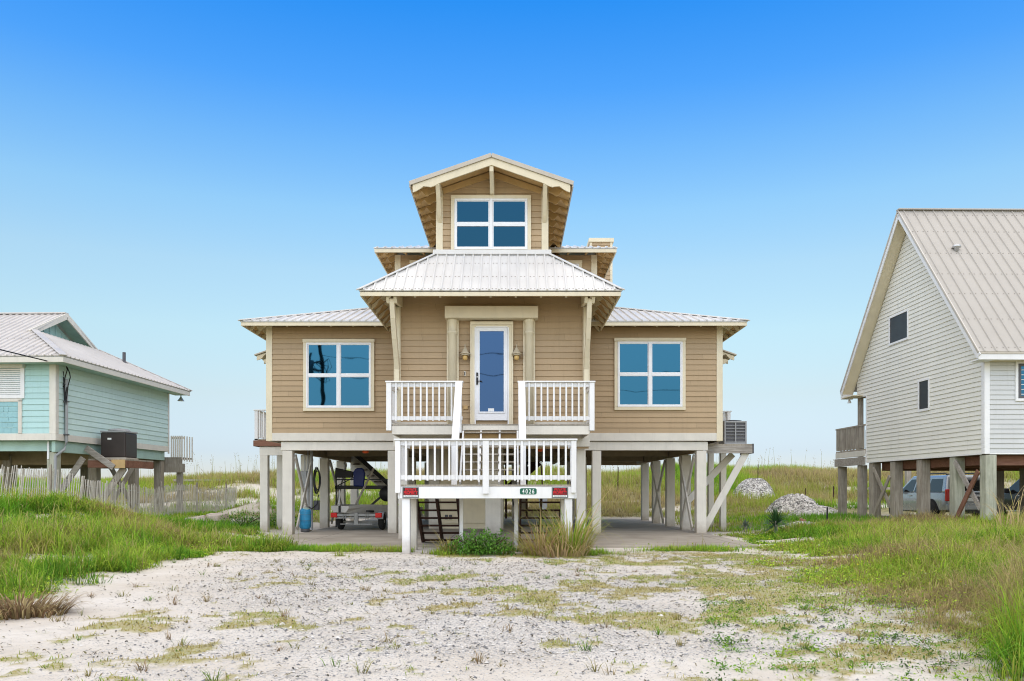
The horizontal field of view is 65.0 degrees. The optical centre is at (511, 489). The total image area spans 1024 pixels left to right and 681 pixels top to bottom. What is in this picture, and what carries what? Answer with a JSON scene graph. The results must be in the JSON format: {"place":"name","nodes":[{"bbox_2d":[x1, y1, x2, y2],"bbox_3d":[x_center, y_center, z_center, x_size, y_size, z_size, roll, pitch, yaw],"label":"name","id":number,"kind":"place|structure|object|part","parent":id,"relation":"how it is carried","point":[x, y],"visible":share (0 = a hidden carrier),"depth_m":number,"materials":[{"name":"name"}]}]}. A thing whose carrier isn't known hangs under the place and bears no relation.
{"place":"outdoors","nodes":[
{"label":"outdoors","id":0,"kind":"place"},
{"bbox_2d":[0,551,987,680],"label":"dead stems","id":1,"kind":"object","parent":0,"point":[904,629],"visible":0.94,"depth_m":9.87,"materials":[{"name":"plant"}]},
{"bbox_2d":[5,557,992,680],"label":"gravel","id":2,"kind":"structure","parent":0,"point":[482,619],"depth_m":8.06,"materials":[{"name":"grey gravel"}]},
{"bbox_2d":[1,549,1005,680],"bbox_3d":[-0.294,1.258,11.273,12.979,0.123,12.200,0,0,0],"label":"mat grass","id":3,"kind":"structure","parent":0,"point":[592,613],"depth_m":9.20,"materials":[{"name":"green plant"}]},
{"bbox_2d":[0,459,1017,533],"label":"dune grass","id":4,"kind":"structure","parent":0,"point":[783,488],"depth_m":43.62,"materials":[{"name":"green plant"}]},
{"bbox_2d":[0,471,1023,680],"bbox_3d":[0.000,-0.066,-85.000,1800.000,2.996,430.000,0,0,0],"label":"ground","id":5,"kind":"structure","parent":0,"point":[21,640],"depth_m":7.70,"materials":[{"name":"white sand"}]},
{"bbox_2d":[0,482,48,503],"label":"grass clump","id":6,"kind":"object","parent":5,"relation":"on","point":[21,495],"visible":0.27,"depth_m":18.32,"materials":[{"name":"green plant"}]},
{"bbox_2d":[0,585,96,622],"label":"grass clump","id":7,"kind":"object","parent":5,"relation":"on","point":[12,609],"visible":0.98,"depth_m":8.43,"materials":[{"name":"plant"}]},
{"bbox_2d":[0,312,192,512],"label":"beach house","id":8,"kind":"structure","parent":5,"relation":"on","point":[69,399],"depth_m":26.64,"materials":[{"name":"teal wood"}]},
{"bbox_2d":[0,364,25,398],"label":"window","id":9,"kind":"structure","parent":8,"relation":"in","point":[8,390],"depth_m":24.60,"materials":[{"name":"white paint"}]},
{"bbox_2d":[0,349,46,360],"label":"power cable","id":10,"kind":"object","parent":8,"relation":"attached to","point":[22,355],"visible":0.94,"depth_m":22.86,"materials":[{"name":"black rubber"}]},
{"bbox_2d":[100,428,137,459],"bbox_3d":[-13.233,-1.550,27.075,0.880,1.040,0.840,0,0,2],"label":"air conditioner","id":11,"kind":"object","parent":8,"relation":"on","point":[118,443],"visible":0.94,"depth_m":26.68,"materials":[{"name":"brown metal"}]},
{"bbox_2d":[0,464,236,515],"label":"picket fence","id":12,"kind":"object","parent":5,"relation":"on","point":[178,500],"visible":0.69,"depth_m":26.35,"materials":[{"name":"grey wood"}]},
{"bbox_2d":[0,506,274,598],"bbox_3d":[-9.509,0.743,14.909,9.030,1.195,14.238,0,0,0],"label":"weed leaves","id":13,"kind":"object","parent":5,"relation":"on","point":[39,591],"visible":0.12,"depth_m":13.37,"materials":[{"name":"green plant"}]},
{"bbox_2d":[0,485,303,601],"bbox_3d":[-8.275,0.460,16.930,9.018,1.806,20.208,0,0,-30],"label":"grass","id":14,"kind":"structure","parent":5,"relation":"on","point":[104,551],"depth_m":15.27,"materials":[{"name":"green plant"}]},
{"bbox_2d":[185,515,206,520],"bbox_3d":[-10.423,0.993,26.462,0.748,0.261,0.544,-6,-2,-17],"label":"rock","id":15,"kind":"object","parent":5,"relation":"on","point":[201,517],"visible":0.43,"depth_m":26.33,"materials":[{"name":"stone"}]},
{"bbox_2d":[173,479,228,480],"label":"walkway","id":16,"kind":"structure","parent":5,"relation":"on","point":[198,479],"depth_m":47.40,"materials":[{"name":"grey wood"}]},
{"bbox_2d":[206,513,229,520],"bbox_3d":[-10.304,0.970,28.005,0.749,0.360,0.997,6,9,26],"label":"rock","id":17,"kind":"object","parent":5,"relation":"on","point":[217,516],"visible":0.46,"depth_m":27.73,"materials":[{"name":"stone"}]},
{"bbox_2d":[218,510,259,525],"bbox_3d":[-8.930,0.958,26.463,1.866,0.573,1.538,0,0,0],"label":"shrub","id":18,"kind":"object","parent":5,"relation":"on","point":[246,520],"visible":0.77,"depth_m":26.38,"materials":[{"name":"green plant"}]},
{"bbox_2d":[254,511,297,526],"bbox_3d":[-8.163,1.012,27.767,1.866,0.627,1.324,0,0,0],"label":"shrub","id":19,"kind":"object","parent":5,"relation":"on","point":[273,520],"visible":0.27,"depth_m":27.70,"materials":[{"name":"green plant"}]},
{"bbox_2d":[430,527,465,553],"bbox_3d":[-1.249,1.011,16.445,1.154,0.594,1.291,0,0,0],"label":"grass clump","id":20,"kind":"object","parent":5,"relation":"on","point":[445,548],"visible":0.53,"depth_m":16.23,"materials":[{"name":"green plant"}]},
{"bbox_2d":[440,527,518,555],"bbox_3d":[-0.643,1.041,16.158,1.613,0.598,1.173,0,0,0],"label":"shrub","id":21,"kind":"object","parent":5,"relation":"on","point":[491,544],"visible":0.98,"depth_m":16.03,"materials":[{"name":"green plant"}]},
{"bbox_2d":[169,542,805,561],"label":"grass","id":22,"kind":"structure","parent":5,"relation":"on","point":[337,547],"depth_m":17.16,"materials":[{"name":"green plant"}]},
{"bbox_2d":[0,557,985,680],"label":"grass tufts","id":23,"kind":"object","parent":5,"relation":"on","point":[476,659],"visible":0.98,"depth_m":7.95,"materials":[{"name":"green plant"}]},
{"bbox_2d":[238,153,753,553],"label":"beach house","id":24,"kind":"structure","parent":5,"relation":"on","point":[493,274],"depth_m":20.70,"materials":[{"name":"beige wood"}]},
{"bbox_2d":[309,467,320,508],"bbox_3d":[-6.168,-0.063,25.150,0.407,1.340,0.139,0,0,0],"label":"hose coil","id":25,"kind":"object","parent":24,"relation":"hanging from","point":[316,490],"visible":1,"depth_m":25.13,"materials":[{"name":"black rubber"}]},
{"bbox_2d":[302,339,374,410],"bbox_3d":[-5.010,-3.322,23.236,2.084,2.085,0.075,0,0,0],"label":"window","id":26,"kind":"structure","parent":24,"relation":"in","point":[339,374],"depth_m":23.25,"materials":[{"name":"blue glass"}]},
{"bbox_2d":[402,487,418,497],"bbox_3d":[-2.076,0.055,16.461,0.338,0.224,0.019,0,0,0],"label":"private property sign","id":27,"kind":"object","parent":24,"relation":"attached to","point":[410,492],"visible":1,"depth_m":16.46,"materials":[{"name":"red plastic"}]},
{"bbox_2d":[460,344,469,359],"bbox_3d":[-1.175,-3.450,20.145,0.270,0.400,0.300,0,0,0],"label":"wall lamp","id":28,"kind":"object","parent":24,"relation":"attached to","point":[465,353],"visible":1,"depth_m":20.07,"materials":[{"name":"beige metal"}]},
{"bbox_2d":[451,195,530,249],"bbox_3d":[-0.540,-6.828,20.641,2.060,1.485,0.066,0,0,0],"label":"window","id":29,"kind":"structure","parent":24,"relation":"in","point":[478,222],"depth_m":20.65,"materials":[{"name":"blue glass"}]},
{"bbox_2d":[470,321,512,423],"bbox_3d":[-0.510,-2.913,20.212,1.080,2.645,0.146,0,0,0],"label":"door","id":30,"kind":"structure","parent":24,"relation":"in","point":[491,342],"depth_m":20.21,"materials":[{"name":"white plastic"}]},
{"bbox_2d":[512,344,521,359],"bbox_3d":[0.115,-3.450,20.145,0.270,0.400,0.300,0,0,0],"label":"wall lamp","id":31,"kind":"object","parent":24,"relation":"attached to","point":[516,353],"visible":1,"depth_m":20.07,"materials":[{"name":"beige metal"}]},
{"bbox_2d":[519,488,536,494],"bbox_3d":[0.333,0.028,16.461,0.359,0.140,0.014,0,0,0],"label":"house number sign","id":32,"kind":"object","parent":24,"relation":"attached to","point":[527,491],"visible":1,"depth_m":16.46,"materials":[{"name":"green metal"}]},
{"bbox_2d":[539,456,546,508],"bbox_3d":[0.786,-0.155,20.400,0.225,1.410,0.036,0,0,0],"label":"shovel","id":33,"kind":"object","parent":24,"relation":"on","point":[543,504],"visible":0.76,"depth_m":20.39,"materials":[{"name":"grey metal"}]},
{"bbox_2d":[552,487,567,497],"bbox_3d":[0.982,0.055,16.461,0.338,0.224,0.019,0,0,0],"label":"private property sign","id":34,"kind":"object","parent":24,"relation":"attached to","point":[559,492],"visible":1,"depth_m":16.46,"materials":[{"name":"red plastic"}]},
{"bbox_2d":[566,260,581,267],"bbox_3d":[1.725,-6.508,25.436,0.994,1.515,0.075,0,0,0],"label":"window","id":35,"kind":"structure","parent":24,"relation":"in","point":[576,262],"depth_m":25.40,"materials":[{"name":"white plastic"}]},
{"bbox_2d":[614,338,685,409],"bbox_3d":[3.990,-3.353,23.236,2.084,2.085,0.075,0,0,0],"label":"window","id":36,"kind":"structure","parent":24,"relation":"in","point":[650,373],"depth_m":23.25,"materials":[{"name":"blue glass"}]},
{"bbox_2d":[719,420,746,443],"bbox_3d":[6.680,-1.737,24.348,0.670,0.750,0.685,0,0,0],"label":"air conditioner","id":37,"kind":"object","parent":24,"relation":"on","point":[734,431],"visible":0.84,"depth_m":24.05,"materials":[{"name":"grey metal"}]},
{"bbox_2d":[250,519,757,547],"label":"concrete slab","id":38,"kind":"structure","parent":5,"relation":"on","point":[639,532],"depth_m":22.06,"materials":[{"name":"grey concrete"}]},
{"bbox_2d":[299,507,310,531],"bbox_3d":[-6.170,0.877,23.980,0.363,0.746,0.363,0,0,0],"label":"pressure tank","id":39,"kind":"object","parent":38,"relation":"on","point":[305,520],"visible":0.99,"depth_m":23.84,"materials":[{"name":"blue paint"}]},
{"bbox_2d":[331,510,387,529],"bbox_3d":[-4.562,0.934,27.308,1.600,0.628,5.406,0,0,5],"label":"trailer","id":40,"kind":"object","parent":38,"relation":"on","point":[381,516],"visible":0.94,"depth_m":24.76,"materials":[{"name":"metal"}]},
{"bbox_2d":[331,468,422,517],"bbox_3d":[-4.477,0.124,26.407,1.240,1.652,3.875,0,0,25],"label":"flat bottomed boat","id":41,"kind":"object","parent":40,"relation":"on","point":[339,508],"visible":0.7,"depth_m":25.16,"materials":[{"name":"white metal"}]},
{"bbox_2d":[335,468,387,526],"bbox_3d":[-4.945,0.250,27.340,2.010,2.000,0.920,0,0,0],"label":"fishing seat frame","id":42,"kind":"object","parent":41,"relation":"on","point":[357,476],"visible":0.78,"depth_m":26.96,"materials":[{"name":"black metal"}]},
{"bbox_2d":[18,451,1018,483],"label":"sea oats","id":43,"kind":"object","parent":5,"relation":"on","point":[504,471],"visible":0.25,"depth_m":48.95,"materials":[{"name":"green plant"}]},
{"bbox_2d":[69,448,833,475],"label":"sea oat heads","id":44,"kind":"object","parent":43,"relation":"attached to","point":[504,467],"visible":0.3,"depth_m":49.15,"materials":[{"name":"beige plant"}]},
{"bbox_2d":[486,512,587,555],"bbox_3d":[0.623,0.737,16.044,2.432,1.135,2.534,0,0,22],"label":"grass clump","id":45,"kind":"object","parent":5,"relation":"on","point":[530,552],"visible":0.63,"depth_m":15.79,"materials":[{"name":"green plant"}]},
{"bbox_2d":[112,512,978,584],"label":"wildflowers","id":46,"kind":"object","parent":5,"relation":"on","point":[772,542],"visible":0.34,"depth_m":13.03,"materials":[{"name":"yellow plant"}]},
{"bbox_2d":[518,523,602,557],"bbox_3d":[1.024,0.955,15.848,2.278,0.776,2.181,0,0,0],"label":"grass clump","id":47,"kind":"object","parent":5,"relation":"on","point":[564,553],"visible":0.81,"depth_m":15.50,"materials":[{"name":"plant"}]},
{"bbox_2d":[504,481,642,555],"bbox_3d":[1.148,0.483,16.108,3.236,1.664,3.145,0,0,0],"label":"grass clump","id":48,"kind":"object","parent":5,"relation":"on","point":[576,537],"visible":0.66,"depth_m":15.87,"materials":[{"name":"green plant"}]},
{"bbox_2d":[736,519,751,531],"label":"yucca","id":49,"kind":"object","parent":5,"relation":"on","point":[745,524],"visible":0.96,"depth_m":24.47,"materials":[{"name":"green plant"}]},
{"bbox_2d":[733,478,774,498],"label":"shell heap","id":50,"kind":"object","parent":5,"relation":"on","point":[751,485],"visible":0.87,"depth_m":41.60,"materials":[{"name":"stone"}]},
{"bbox_2d":[759,502,793,532],"bbox_3d":[7.341,0.787,22.327,1.109,1.002,1.026,0,0,0],"label":"yucca","id":51,"kind":"object","parent":5,"relation":"on","point":[776,518],"visible":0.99,"depth_m":22.24,"materials":[{"name":"green plant"}]},
{"bbox_2d":[765,493,817,513],"bbox_3d":[12.014,0.588,34.006,2.443,0.908,2.276,0,0,0],"label":"shell heap","id":52,"kind":"object","parent":5,"relation":"on","point":[793,502],"visible":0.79,"depth_m":33.52,"materials":[{"name":"stone"}]},
{"bbox_2d":[789,505,837,515],"bbox_3d":[11.986,0.828,31.599,2.130,0.502,1.879,0,0,0],"label":"shell heap","id":53,"kind":"object","parent":5,"relation":"on","point":[818,509],"visible":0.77,"depth_m":31.18,"materials":[{"name":"stone"}]},
{"bbox_2d":[616,518,1023,680],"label":"weed leaves","id":54,"kind":"object","parent":5,"relation":"on","point":[784,546],"visible":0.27,"depth_m":11.69,"materials":[{"name":"green plant"}]},
{"bbox_2d":[693,590,998,680],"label":"weed leaves","id":55,"kind":"object","parent":5,"relation":"on","point":[809,647],"visible":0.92,"depth_m":6.81,"materials":[{"name":"green plant"}]},
{"bbox_2d":[905,471,910,484],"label":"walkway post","id":56,"kind":"object","parent":5,"relation":"on","point":[907,476],"visible":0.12,"depth_m":43.87,"materials":[{"name":"grey wood"}]},
{"bbox_2d":[834,208,1023,519],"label":"beach house","id":57,"kind":"structure","parent":5,"relation":"on","point":[934,375],"depth_m":23.75,"materials":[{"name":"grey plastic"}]},
{"bbox_2d":[889,309,908,345],"bbox_3d":[12.267,-5.140,25.499,0.050,0.940,1.240,0,0,-1],"label":"window","id":58,"kind":"structure","parent":57,"relation":"in","point":[899,322],"depth_m":25.45,"materials":[{"name":"grey glass"}]},
{"bbox_2d":[918,378,929,411],"bbox_3d":[12.290,-2.830,23.979,0.050,0.960,0.640,0,0,-1],"label":"window","id":59,"kind":"structure","parent":57,"relation":"in","point":[923,384],"depth_m":23.94,"materials":[{"name":"grey glass"}]},
{"bbox_2d":[1015,362,1023,400],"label":"window","id":60,"kind":"structure","parent":57,"relation":"in","point":[1018,365],"depth_m":20.97,"materials":[{"name":"white paint"}]},
{"bbox_2d":[887,473,979,515],"bbox_3d":[17.650,0.284,33.440,2.320,1.932,5.280,0,0,0],"label":"parked suv","id":61,"kind":"object","parent":5,"relation":"on","point":[939,492],"visible":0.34,"depth_m":31.58,"materials":[{"name":"silver metal"}]},
{"bbox_3d":[16.800,-0.182,32.970,0.144,0.511,3.300,0,0,0],"label":"side window","id":62,"kind":"part","parent":61,"relation":"part of","materials":[{"name":"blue glass"}]},
{"bbox_3d":[17.650,-0.210,31.077,1.562,0.480,0.222,0,0,0],"label":"rear window","id":63,"kind":"part","parent":61,"relation":"part of","materials":[{"name":"black glass"}]},
{"bbox_2d":[978,487,1022,526],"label":"grass clump","id":64,"kind":"object","parent":5,"relation":"on","point":[1000,518],"visible":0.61,"depth_m":18.54,"materials":[{"name":"plant"}]},
{"bbox_2d":[994,477,1023,525],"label":"grass clump","id":65,"kind":"object","parent":5,"relation":"on","point":[1013,516],"visible":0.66,"depth_m":18.09,"materials":[{"name":"plant"}]},
{"bbox_2d":[0,0,1023,478],"label":"sky","id":66,"kind":"structure","parent":0,"point":[174,173],"materials":[{"name":"blue"}]},
{"bbox_2d":[638,508,1023,680],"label":"grass","id":67,"kind":"structure","parent":0,"point":[1006,609],"depth_m":11.42,"materials":[{"name":"green plant"}]},
{"bbox_2d":[1004,479,1018,514],"bbox_3d":[21.600,0.335,32.472,2.320,1.830,5.215,0,0,0],"label":"parked truck","id":68,"kind":"object","parent":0,"point":[1013,490],"visible":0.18,"depth_m":33.21,"materials":[{"name":"paint"}]},
{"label":"side window","id":69,"kind":"part","parent":68,"relation":"part of","materials":[{"name":"blue glass"}]}
]}

